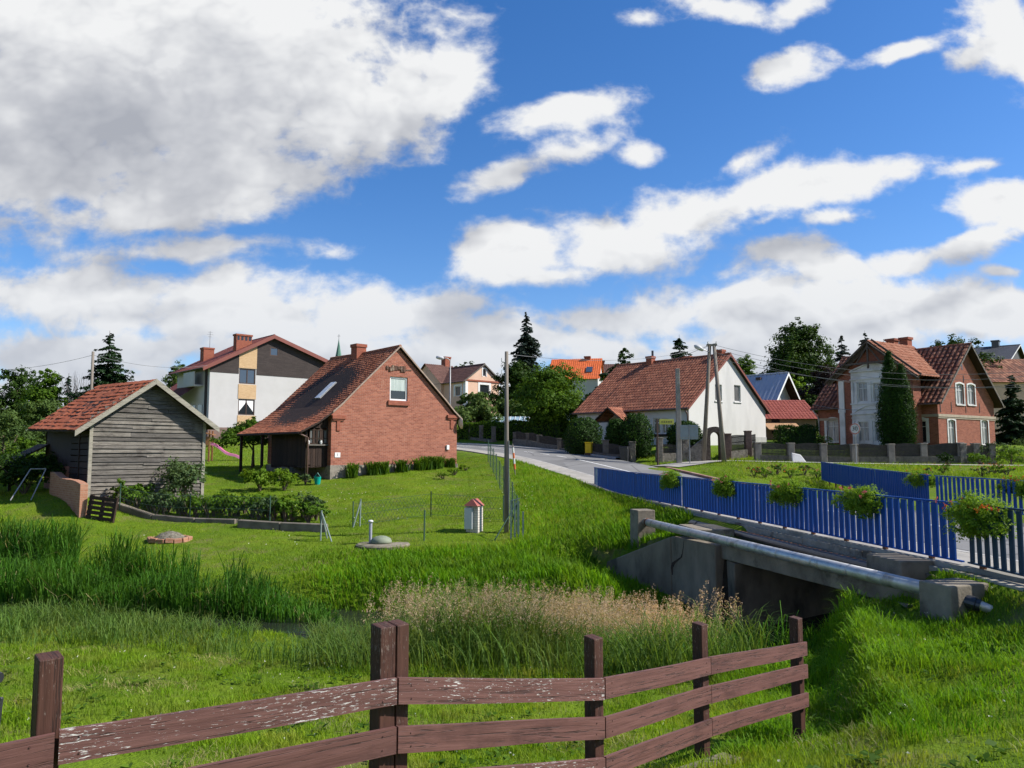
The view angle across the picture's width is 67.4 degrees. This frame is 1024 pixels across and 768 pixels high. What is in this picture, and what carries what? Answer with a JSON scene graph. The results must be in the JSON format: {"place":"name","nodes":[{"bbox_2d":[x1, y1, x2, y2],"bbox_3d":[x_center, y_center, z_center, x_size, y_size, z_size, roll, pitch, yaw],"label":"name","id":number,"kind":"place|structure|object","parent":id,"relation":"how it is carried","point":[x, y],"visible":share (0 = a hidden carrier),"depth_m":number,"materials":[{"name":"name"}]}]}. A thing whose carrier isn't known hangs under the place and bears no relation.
{"place":"outdoors","nodes":[
{"label":"outdoors","id":0,"kind":"place"},
{"bbox_2d":[0,597,819,646],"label":"water","id":1,"kind":"structure","parent":0,"point":[350,614],"depth_m":17.77,"materials":[{"name":"green liquid"}]},
{"bbox_2d":[0,420,1023,767],"bbox_3d":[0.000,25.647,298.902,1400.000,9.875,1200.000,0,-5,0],"label":"ground","id":2,"kind":"structure","parent":0,"point":[142,758],"depth_m":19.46,"materials":[{"name":"plant"}]},
{"bbox_2d":[0,405,44,454],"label":"broadleaf tree","id":3,"kind":"object","parent":2,"relation":"on","point":[13,423],"visible":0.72,"depth_m":41.15,"materials":[{"name":"green plant"}]},
{"bbox_2d":[0,437,44,482],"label":"broadleaf tree","id":4,"kind":"object","parent":2,"relation":"on","point":[25,444],"visible":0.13,"depth_m":35.73,"materials":[{"name":"green plant"}]},
{"bbox_2d":[0,365,57,436],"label":"broadleaf tree","id":5,"kind":"object","parent":2,"relation":"on","point":[15,387],"visible":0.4,"depth_m":65.64,"materials":[{"name":"green plant"}]},
{"bbox_2d":[0,449,70,494],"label":"shrub","id":6,"kind":"object","parent":2,"relation":"on","point":[20,470],"visible":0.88,"depth_m":30.54,"materials":[{"name":"green plant"}]},
{"bbox_2d":[15,398,63,452],"bbox_3d":[-28.035,3.017,46.646,3.947,4.445,5.158,0,-5,0],"label":"broadleaf tree","id":7,"kind":"object","parent":2,"relation":"on","point":[44,408],"visible":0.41,"depth_m":46.27,"materials":[{"name":"green plant"}]},
{"bbox_2d":[15,368,64,431],"bbox_3d":[-38.137,2.410,62.324,4.226,7.431,5.514,0,-5,0],"label":"broadleaf tree","id":8,"kind":"object","parent":2,"relation":"on","point":[39,390],"visible":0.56,"depth_m":61.51,"materials":[{"name":"green plant"}]},
{"bbox_2d":[49,472,87,517],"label":"brick wall","id":9,"kind":"structure","parent":2,"relation":"on","point":[73,493],"depth_m":27.73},
{"bbox_2d":[65,333,134,400],"bbox_3d":[-32.627,1.051,61.591,8.657,10.947,8.361,0,-5,0],"label":"spruce tree","id":10,"kind":"object","parent":2,"relation":"on","point":[110,375],"visible":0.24,"depth_m":61.94,"materials":[{"name":"green plant"}]},
{"bbox_2d":[85,495,118,522],"bbox_3d":[-14.398,4.380,26.985,1.130,0.983,0.178,-1,-5,6],"label":"wooden pallet","id":11,"kind":"object","parent":2,"relation":"on","point":[102,509],"visible":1,"depth_m":26.93,"materials":[{"name":"brown wood"}]},
{"bbox_2d":[5,379,219,497],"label":"timber barn","id":12,"kind":"structure","parent":2,"relation":"on","point":[107,436],"depth_m":30.42,"materials":[{"name":"grey wood"}]},
{"bbox_2d":[0,527,334,621],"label":"dead reeds","id":13,"kind":"object","parent":2,"relation":"on","point":[54,595],"visible":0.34,"depth_m":18.97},
{"bbox_2d":[147,528,192,543],"bbox_3d":[-11.075,4.902,24.858,1.393,0.440,1.137,0,-5,0],"label":"fire ring","id":14,"kind":"object","parent":2,"relation":"on","point":[172,536],"visible":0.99,"depth_m":24.53,"materials":[{"name":"brick"}]},
{"bbox_2d":[161,360,184,387],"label":"broadleaf tree","id":15,"kind":"object","parent":2,"relation":"on","point":[173,381],"visible":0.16,"depth_m":111.87,"materials":[{"name":"green plant"}]},
{"bbox_2d":[153,456,207,497],"bbox_3d":[-12.936,3.856,29.980,2.021,2.123,1.795,2,-6,-24],"label":"lilac bush","id":16,"kind":"object","parent":2,"relation":"on","point":[182,474],"visible":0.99,"depth_m":29.78,"materials":[{"name":"green plant"}]},
{"bbox_2d":[119,483,270,520],"bbox_3d":[-11.505,4.454,27.705,6.085,1.690,0.067,-1,-5,11],"label":"fence","id":17,"kind":"object","parent":2,"relation":"on","point":[269,510],"visible":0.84,"depth_m":27.68,"materials":[{"name":"grey metal"}]},
{"bbox_2d":[106,501,327,531],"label":"bed kerb","id":18,"kind":"structure","parent":2,"relation":"on","point":[257,524],"depth_m":26.73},
{"bbox_2d":[205,431,238,461],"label":"play tower","id":19,"kind":"structure","parent":2,"relation":"on","point":[218,447],"depth_m":50.80,"materials":[{"name":"plastic"}]},
{"bbox_2d":[209,416,267,467],"bbox_3d":[-15.003,3.467,44.729,4.490,3.275,4.197,0,-5,0],"label":"broadleaf tree","id":20,"kind":"object","parent":2,"relation":"on","point":[230,436],"visible":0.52,"depth_m":43.87,"materials":[{"name":"green plant"}]},
{"bbox_2d":[167,331,327,438],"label":"apartment block","id":21,"kind":"structure","parent":2,"relation":"on","point":[244,377],"depth_m":81.64,"materials":[{"name":"paint"}]},
{"bbox_2d":[238,399,254,414],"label":"window","id":22,"kind":"structure","parent":21,"relation":"in","point":[245,406],"depth_m":80.83,"materials":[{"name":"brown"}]},
{"bbox_2d":[239,368,254,383],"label":"window","id":23,"kind":"structure","parent":21,"relation":"in","point":[246,376],"depth_m":81.12,"materials":[{"name":"glass"}]},
{"bbox_2d":[238,466,271,490],"bbox_3d":[-11.609,4.293,34.686,1.369,1.183,1.561,0,-5,0],"label":"shrub","id":24,"kind":"object","parent":2,"relation":"on","point":[257,476],"visible":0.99,"depth_m":34.52,"materials":[{"name":"green plant"}]},
{"bbox_2d":[268,468,300,489],"bbox_3d":[-10.411,4.354,35.026,1.404,1.064,1.315,-3,-6,34],"label":"shrub","id":25,"kind":"object","parent":2,"relation":"on","point":[278,472],"visible":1,"depth_m":35.00,"materials":[{"name":"green plant"}]},
{"bbox_2d":[274,494,308,521],"bbox_3d":[-7.909,4.490,27.668,1.246,1.016,0.638,0,-5,0],"label":"crop plant","id":26,"kind":"object","parent":2,"relation":"on","point":[291,503],"visible":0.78,"depth_m":27.57,"materials":[{"name":"green plant"}]},
{"bbox_2d":[237,343,462,480],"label":"brick cottage","id":27,"kind":"structure","parent":2,"relation":"on","point":[332,417],"depth_m":40.41,"materials":[{"name":"brick"}]},
{"bbox_2d":[390,376,406,400],"bbox_3d":[-6.075,0.263,40.889,1.129,1.263,0.060,5,-7,-42],"label":"window","id":28,"kind":"structure","parent":27,"relation":"in","point":[398,385],"depth_m":40.92,"materials":[{"name":"white glass"}]},
{"bbox_2d":[356,520,409,550],"bbox_3d":[-4.003,4.743,23.877,1.680,1.000,1.680,0,-5,0],"label":"septic cover","id":29,"kind":"object","parent":2,"relation":"on","point":[379,542],"visible":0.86,"depth_m":23.58,"materials":[{"name":"concrete"}]},
{"bbox_2d":[0,573,803,683],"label":"sedge","id":30,"kind":"object","parent":2,"relation":"on","point":[334,640],"visible":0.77,"depth_m":12.59,"materials":[{"name":"plant"}]},
{"bbox_2d":[0,616,808,767],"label":"plank fence","id":31,"kind":"object","parent":2,"relation":"on","point":[388,692],"visible":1,"depth_m":4.28,"materials":[{"name":"wood"}]},
{"bbox_2d":[0,508,810,660],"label":"reeds","id":32,"kind":"object","parent":2,"relation":"on","point":[40,560],"visible":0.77,"depth_m":19.31,"materials":[{"name":"plant"}]},
{"bbox_2d":[352,491,503,526],"bbox_3d":[-2.901,4.600,27.354,5.252,1.467,1.542,0,-5,0],"label":"fence","id":33,"kind":"object","parent":2,"relation":"on","point":[431,511],"visible":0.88,"depth_m":27.42,"materials":[{"name":"grey metal"}]},
{"bbox_2d":[421,356,503,421],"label":"pink house","id":34,"kind":"structure","parent":2,"relation":"on","point":[474,379],"depth_m":86.60,"materials":[{"name":"paint"}]},
{"bbox_2d":[464,498,483,532],"bbox_3d":[-1.254,4.473,25.375,0.521,1.352,0.538,-2,-5,24],"label":"meter cabinet","id":35,"kind":"object","parent":2,"relation":"on","point":[473,516],"visible":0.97,"depth_m":25.21,"materials":[{"name":"metal"}]},
{"bbox_2d":[458,425,496,441],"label":"stone wall","id":36,"kind":"structure","parent":2,"relation":"on","point":[493,434],"depth_m":67.01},
{"bbox_2d":[453,392,503,423],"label":"broadleaf tree","id":37,"kind":"object","parent":2,"relation":"on","point":[469,411],"visible":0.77,"depth_m":72.18,"materials":[{"name":"green plant"}]},
{"bbox_2d":[488,440,517,540],"bbox_3d":[-0.595,4.180,34.334,0.812,3.626,19.954,0,-5,-2],"label":"fence","id":38,"kind":"object","parent":2,"relation":"on","point":[496,466],"visible":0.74,"depth_m":32.18,"materials":[{"name":"grey metal"}]},
{"bbox_2d":[501,351,508,532],"bbox_3d":[-0.238,2.033,25.501,0.281,6.272,0.174,1,-5,-14],"label":"utility pole","id":39,"kind":"object","parent":2,"relation":"on","point":[506,464],"visible":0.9,"depth_m":25.45,"materials":[{"name":"grey wood"}]},
{"bbox_2d":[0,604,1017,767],"bbox_3d":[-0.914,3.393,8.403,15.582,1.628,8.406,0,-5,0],"label":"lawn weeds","id":40,"kind":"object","parent":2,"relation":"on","point":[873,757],"visible":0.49,"depth_m":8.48,"materials":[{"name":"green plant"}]},
{"bbox_2d":[495,399,526,416],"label":"broadleaf tree","id":41,"kind":"object","parent":2,"relation":"on","point":[500,406],"visible":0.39,"depth_m":75.00,"materials":[{"name":"green plant"}]},
{"bbox_2d":[487,359,535,406],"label":"broadleaf tree","id":42,"kind":"object","parent":2,"relation":"on","point":[516,372],"visible":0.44,"depth_m":83.20,"materials":[{"name":"green plant"}]},
{"bbox_2d":[0,574,1023,767],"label":"dry grass","id":43,"kind":"structure","parent":2,"relation":"on","point":[163,762],"depth_m":8.59,"materials":[{"name":"plant"}]},
{"bbox_2d":[457,419,568,440],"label":"clipped hedge","id":44,"kind":"object","parent":2,"relation":"on","point":[555,428],"visible":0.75,"depth_m":65.19,"materials":[{"name":"green plant"}]},
{"bbox_2d":[510,498,523,539],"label":"fence posts","id":45,"kind":"object","parent":2,"relation":"on","point":[514,500],"visible":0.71,"depth_m":24.30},
{"bbox_2d":[510,312,542,415],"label":"spruce tree","id":46,"kind":"object","parent":2,"relation":"on","point":[529,346],"visible":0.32,"depth_m":96.20,"materials":[{"name":"green plant"}]},
{"bbox_2d":[513,431,561,449],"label":"stone wall","id":47,"kind":"structure","parent":2,"relation":"on","point":[530,440],"depth_m":58.33,"materials":[{"name":"stone"}]},
{"bbox_2d":[510,360,588,425],"bbox_3d":[3.633,1.421,65.100,6.960,6.988,8.695,2,-5,-18],"label":"broadleaf tree","id":48,"kind":"object","parent":2,"relation":"on","point":[547,402],"visible":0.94,"depth_m":63.83,"materials":[{"name":"green plant"}]},
{"bbox_2d":[361,572,742,647],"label":"plume grass","id":49,"kind":"structure","parent":2,"relation":"on","point":[578,606],"depth_m":12.93,"materials":[{"name":"plant"}]},
{"bbox_2d":[367,582,736,670],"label":"plume stems","id":50,"kind":"object","parent":2,"relation":"on","point":[544,628],"visible":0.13,"depth_m":12.48,"materials":[{"name":"plant"}]},
{"bbox_2d":[550,356,603,420],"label":"orange roofed house","id":51,"kind":"structure","parent":2,"relation":"on","point":[591,369],"depth_m":109.48,"materials":[{"name":"tile"}]},
{"bbox_2d":[562,416,603,454],"bbox_3d":[4.847,3.605,52.399,2.908,2.870,3.033,0,-5,0],"label":"clipped bush","id":52,"kind":"object","parent":2,"relation":"on","point":[581,431],"visible":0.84,"depth_m":51.58,"materials":[{"name":"green plant"}]},
{"bbox_2d":[559,439,635,461],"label":"stone wall","id":53,"kind":"structure","parent":2,"relation":"on","point":[603,448],"depth_m":49.55,"materials":[{"name":"stone"}]},
{"bbox_2d":[604,418,622,450],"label":"clipped bush","id":54,"kind":"object","parent":2,"relation":"on","point":[613,428],"visible":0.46,"depth_m":50.06,"materials":[{"name":"green plant"}]},
{"bbox_2d":[617,413,654,458],"bbox_3d":[7.979,3.350,49.461,2.551,3.033,2.506,0,-5,0],"label":"clipped bush","id":55,"kind":"object","parent":2,"relation":"on","point":[634,427],"visible":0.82,"depth_m":48.83,"materials":[{"name":"green plant"}]},
{"bbox_2d":[630,509,654,547],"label":"concrete block","id":56,"kind":"structure","parent":2,"relation":"on","point":[637,526],"depth_m":21.63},
{"bbox_2d":[642,518,919,593],"bbox_3d":[4.930,3.441,16.437,0.232,0.263,10.922,1,-5,-13],"label":"silver pipe","id":57,"kind":"object","parent":56,"relation":"on","point":[903,583],"visible":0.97,"depth_m":14.20,"materials":[{"name":"metal"}]},
{"bbox_2d":[270,459,1023,764],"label":"rough grass","id":58,"kind":"structure","parent":2,"relation":"on","point":[820,662],"depth_m":11.31,"materials":[{"name":"plant"}]},
{"bbox_2d":[572,349,770,444],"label":"white house","id":59,"kind":"structure","parent":2,"relation":"on","point":[620,391],"depth_m":57.44,"materials":[{"name":"orange tile"}]},
{"bbox_2d":[655,437,692,462],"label":"stone wall","id":60,"kind":"structure","parent":2,"relation":"on","point":[668,456],"depth_m":47.98,"materials":[{"name":"stone"}]},
{"bbox_2d":[670,338,692,358],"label":"spruce tree","id":61,"kind":"object","parent":2,"relation":"on","point":[678,342],"visible":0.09,"depth_m":88.40,"materials":[{"name":"green plant"}]},
{"bbox_2d":[665,420,702,450],"bbox_3d":[11.272,3.399,50.214,2.684,2.139,2.540,0,-5,0],"label":"clipped bush","id":62,"kind":"object","parent":2,"relation":"on","point":[671,436],"visible":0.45,"depth_m":49.71,"materials":[{"name":"green plant"}]},
{"bbox_2d":[680,424,697,462],"bbox_3d":[10.598,3.702,45.832,1.040,2.568,0.080,-1,-5,8],"label":"road board","id":63,"kind":"object","parent":2,"relation":"on","point":[689,431],"visible":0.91,"depth_m":45.91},
{"bbox_2d":[685,427,725,461],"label":"garden arch","id":64,"kind":"structure","parent":2,"relation":"on","point":[695,451],"depth_m":48.01,"materials":[{"name":"stone"}]},
{"bbox_2d":[694,342,725,461],"bbox_3d":[12.118,1.228,46.471,2.005,7.612,1.589,-3,-6,32],"label":"pole pair","id":65,"kind":"object","parent":2,"relation":"on","point":[721,434],"visible":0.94,"depth_m":46.62,"materials":[{"name":"grey wood"}]},
{"bbox_2d":[725,431,755,459],"bbox_3d":[14.599,4.099,49.208,2.247,2.223,0.516,1,-5,-12],"label":"fence","id":66,"kind":"object","parent":2,"relation":"on","point":[746,439],"visible":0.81,"depth_m":49.15,"materials":[{"name":"stone"}]},
{"bbox_2d":[736,354,757,374],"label":"broadleaf tree","id":67,"kind":"object","parent":2,"relation":"on","point":[745,368],"visible":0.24,"depth_m":92.04,"materials":[{"name":"green plant"}]},
{"bbox_2d":[746,372,800,399],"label":"metal roofed house","id":68,"kind":"structure","parent":2,"relation":"on","point":[775,386],"depth_m":75.91,"materials":[{"name":"blue metal"}]},
{"bbox_2d":[763,400,817,438],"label":"outbuilding","id":69,"kind":"structure","parent":2,"relation":"on","point":[793,412],"depth_m":66.76,"materials":[{"name":"red tile"}]},
{"bbox_2d":[772,423,819,447],"bbox_3d":[19.974,3.694,53.905,3.276,1.827,1.582,0,-5,0],"label":"clipped hedge","id":70,"kind":"object","parent":2,"relation":"on","point":[797,434],"visible":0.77,"depth_m":53.49,"materials":[{"name":"green plant"}]},
{"bbox_2d":[756,317,840,390],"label":"broadleaf tree","id":71,"kind":"object","parent":2,"relation":"on","point":[797,345],"visible":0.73,"depth_m":96.53,"materials":[{"name":"green plant"}]},
{"bbox_2d":[607,509,1023,627],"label":"road bridge","id":72,"kind":"structure","parent":2,"relation":"on","point":[689,567],"depth_m":17.16,"materials":[{"name":"concrete"}]},
{"bbox_2d":[594,467,681,505],"bbox_3d":[4.662,4.029,30.315,0.071,1.255,11.412,1,-5,-8],"label":"bridge railing","id":73,"kind":"object","parent":72,"relation":"on","point":[640,485],"visible":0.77,"depth_m":29.19,"materials":[{"name":"metal"}]},
{"bbox_2d":[659,470,683,490],"bbox_3d":[5.311,3.188,25.437,0.719,0.727,1.481,1,-5,-8],"label":"flower planter","id":74,"kind":"object","parent":73,"relation":"attached to","point":[670,480],"visible":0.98,"depth_m":25.24,"materials":[{"name":"green plant"}]},
{"bbox_2d":[688,520,866,567],"bbox_3d":[5.851,3.644,17.756,0.289,0.265,8.514,1,-5,-9],"label":"black pipe","id":75,"kind":"object","parent":72,"relation":"on","point":[754,538],"visible":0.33,"depth_m":16.31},
{"bbox_2d":[681,477,964,561],"bbox_3d":[6.329,3.027,18.456,0.063,1.194,12.521,1,-5,-8],"label":"bridge railing","id":76,"kind":"object","parent":72,"relation":"on","point":[746,499],"visible":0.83,"depth_m":15.85,"materials":[{"name":"metal"}]},
{"bbox_2d":[710,472,739,497],"bbox_3d":[5.893,2.777,21.253,0.742,0.748,1.473,1,-5,-8],"label":"flower planter","id":77,"kind":"object","parent":76,"relation":"attached to","point":[723,487],"visible":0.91,"depth_m":21.00,"materials":[{"name":"green plant"}]},
{"bbox_2d":[766,476,810,508],"bbox_3d":[6.402,2.504,17.722,0.808,0.724,1.473,1,-5,-8],"label":"flower planter","id":78,"kind":"object","parent":76,"relation":"attached to","point":[778,494],"visible":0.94,"depth_m":17.50,"materials":[{"name":"green plant"}]},
{"bbox_2d":[831,484,886,519],"bbox_3d":[6.770,2.259,14.902,0.751,0.669,1.457,1,-5,-8],"label":"flower planter","id":79,"kind":"object","parent":76,"relation":"attached to","point":[860,502],"visible":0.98,"depth_m":14.66,"materials":[{"name":"green plant"}]},
{"bbox_2d":[821,462,930,503],"bbox_3d":[14.895,4.107,32.570,0.116,1.417,14.986,-1,-5,9],"label":"bridge railing","id":80,"kind":"object","parent":72,"relation":"on","point":[890,483],"visible":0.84,"depth_m":30.74,"materials":[{"name":"metal"}]},
{"bbox_2d":[901,469,943,487],"bbox_3d":[13.990,3.212,26.013,0.759,0.696,1.835,1,-5,-7],"label":"flower planter","id":81,"kind":"object","parent":80,"relation":"attached to","point":[913,480],"visible":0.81,"depth_m":26.05,"materials":[{"name":"green plant"}]},
{"bbox_2d":[867,553,933,579],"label":"concrete block","id":82,"kind":"structure","parent":72,"relation":"on","point":[917,568],"depth_m":12.78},
{"bbox_2d":[934,475,1023,514],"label":"bridge railing","id":83,"kind":"object","parent":72,"relation":"on","point":[977,488],"visible":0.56,"depth_m":22.95,"materials":[{"name":"metal"}]},
{"bbox_2d":[995,475,1023,499],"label":"flower planter","id":84,"kind":"object","parent":83,"relation":"attached to","point":[1018,489],"visible":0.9,"depth_m":21.31,"materials":[{"name":"green plant"}]},
{"bbox_2d":[968,504,1023,576],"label":"bridge railing","id":85,"kind":"object","parent":72,"relation":"on","point":[1011,535],"visible":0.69,"depth_m":11.29,"materials":[{"name":"metal"}]},
{"bbox_2d":[935,489,1016,542],"bbox_3d":[7.192,2.038,11.799,0.750,0.828,1.522,1,-5,-7],"label":"flower planter","id":86,"kind":"object","parent":85,"relation":"attached to","point":[972,517],"visible":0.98,"depth_m":11.71,"materials":[{"name":"green plant"}]},
{"bbox_2d":[796,363,834,413],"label":"broadleaf tree","id":87,"kind":"object","parent":2,"relation":"on","point":[818,386],"visible":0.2,"depth_m":82.00,"materials":[{"name":"green plant"}]},
{"bbox_2d":[655,460,1020,466],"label":"lane","id":88,"kind":"structure","parent":2,"relation":"on","point":[685,463],"depth_m":45.39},
{"bbox_2d":[675,368,681,462],"bbox_3d":[10.139,2.103,46.795,0.300,6.112,0.300,0,-5,0],"label":"concrete pole","id":89,"kind":"object","parent":88,"relation":"on","point":[678,424],"visible":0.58,"depth_m":46.69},
{"bbox_2d":[753,442,963,463],"bbox_3d":[21.561,4.461,47.699,12.716,1.714,0.941,0,-5,4],"label":"iron fence","id":90,"kind":"object","parent":2,"relation":"on","point":[924,453],"visible":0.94,"depth_m":47.55,"materials":[{"name":"paint"}]},
{"bbox_2d":[875,350,900,444],"bbox_3d":[24.947,1.146,50.581,2.020,6.838,1.972,3,-6,-34],"label":"thuja tree","id":91,"kind":"object","parent":2,"relation":"on","point":[885,424],"visible":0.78,"depth_m":50.30,"materials":[{"name":"green plant"}]},
{"bbox_2d":[890,363,918,447],"bbox_3d":[25.460,1.524,50.034,2.000,5.939,1.780,0,-5,0],"label":"thuja tree","id":92,"kind":"object","parent":2,"relation":"on","point":[906,420],"visible":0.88,"depth_m":49.63,"materials":[{"name":"green plant"}]},
{"bbox_2d":[810,337,1003,444],"bbox_3d":[29.184,1.194,57.737,10.161,9.545,10.011,3,-6,-34],"label":"brick villa","id":93,"kind":"object","parent":2,"relation":"on","point":[965,414],"visible":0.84,"depth_m":54.91,"materials":[{"name":"red brick"}]},
{"bbox_2d":[824,417,838,442],"bbox_3d":[24.461,3.497,58.478,0.200,1.964,1.403,3,-6,-34],"label":"window","id":94,"kind":"structure","parent":93,"relation":"in","point":[833,429],"depth_m":58.59,"materials":[{"name":"white paint"}]},
{"bbox_2d":[947,419,956,442],"bbox_3d":[30.264,3.332,52.901,1.198,1.980,0.200,3,-6,-34],"label":"window","id":95,"kind":"structure","parent":93,"relation":"in","point":[950,423],"depth_m":53.06,"materials":[{"name":"glass"}]},
{"bbox_2d":[955,382,965,405],"bbox_3d":[31.401,0.688,53.910,1.286,1.663,0.200,3,-6,-34],"label":"window","id":96,"kind":"structure","parent":93,"relation":"in","point":[958,391],"depth_m":54.01,"materials":[{"name":"white paint"}]},
{"bbox_2d":[919,578,988,623],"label":"concrete block","id":97,"kind":"structure","parent":2,"relation":"on","point":[941,597],"depth_m":10.92,"materials":[{"name":"concrete"}]},
{"bbox_2d":[964,595,992,612],"bbox_3d":[6.580,3.118,10.738,0.541,0.328,0.225,-4,-7,41],"label":"pipe stub","id":98,"kind":"object","parent":97,"relation":"attached to","point":[970,601],"visible":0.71,"depth_m":10.72,"materials":[{"name":"metal"}]},
{"bbox_2d":[930,333,1004,382],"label":"broadleaf tree","id":99,"kind":"object","parent":2,"relation":"on","point":[983,356],"visible":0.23,"depth_m":83.33,"materials":[{"name":"green plant"}]},
{"bbox_2d":[958,443,995,463],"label":"stone wall","id":100,"kind":"structure","parent":2,"relation":"on","point":[965,449],"depth_m":47.15,"materials":[{"name":"stone"}]},
{"bbox_2d":[974,340,1023,358],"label":"slate house","id":101,"kind":"structure","parent":2,"relation":"on","point":[1015,351],"depth_m":109.60,"materials":[{"name":"grey tile"}]},
{"bbox_2d":[980,359,1023,433],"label":"dark tiled house","id":102,"kind":"structure","parent":2,"relation":"on","point":[1016,366],"depth_m":79.95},
{"bbox_2d":[993,445,1023,464],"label":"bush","id":103,"kind":"object","parent":2,"relation":"on","point":[1003,454],"visible":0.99,"depth_m":46.19,"materials":[{"name":"green plant"}]},
{"bbox_2d":[994,374,1023,444],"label":"spruce tree","id":104,"kind":"object","parent":2,"relation":"on","point":[1012,424],"visible":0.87,"depth_m":59.69,"materials":[{"name":"green plant"}]},
{"bbox_2d":[0,0,1023,408],"label":"sky","id":105,"kind":"structure","parent":0,"point":[426,177],"materials":[{"name":"blue"}]},
{"bbox_2d":[217,439,1023,582],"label":"pavement","id":106,"kind":"structure","parent":0,"point":[937,561],"depth_m":16.10,"materials":[{"name":"concrete"}]},
{"bbox_2d":[457,445,1023,559],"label":"road","id":107,"kind":"structure","parent":0,"point":[568,461],"depth_m":43.59,"materials":[{"name":"asphalt"}]},
{"bbox_2d":[457,443,616,458],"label":"kerb","id":108,"kind":"structure","parent":107,"relation":"on","point":[536,449],"depth_m":56.31,"materials":[{"name":"concrete"}]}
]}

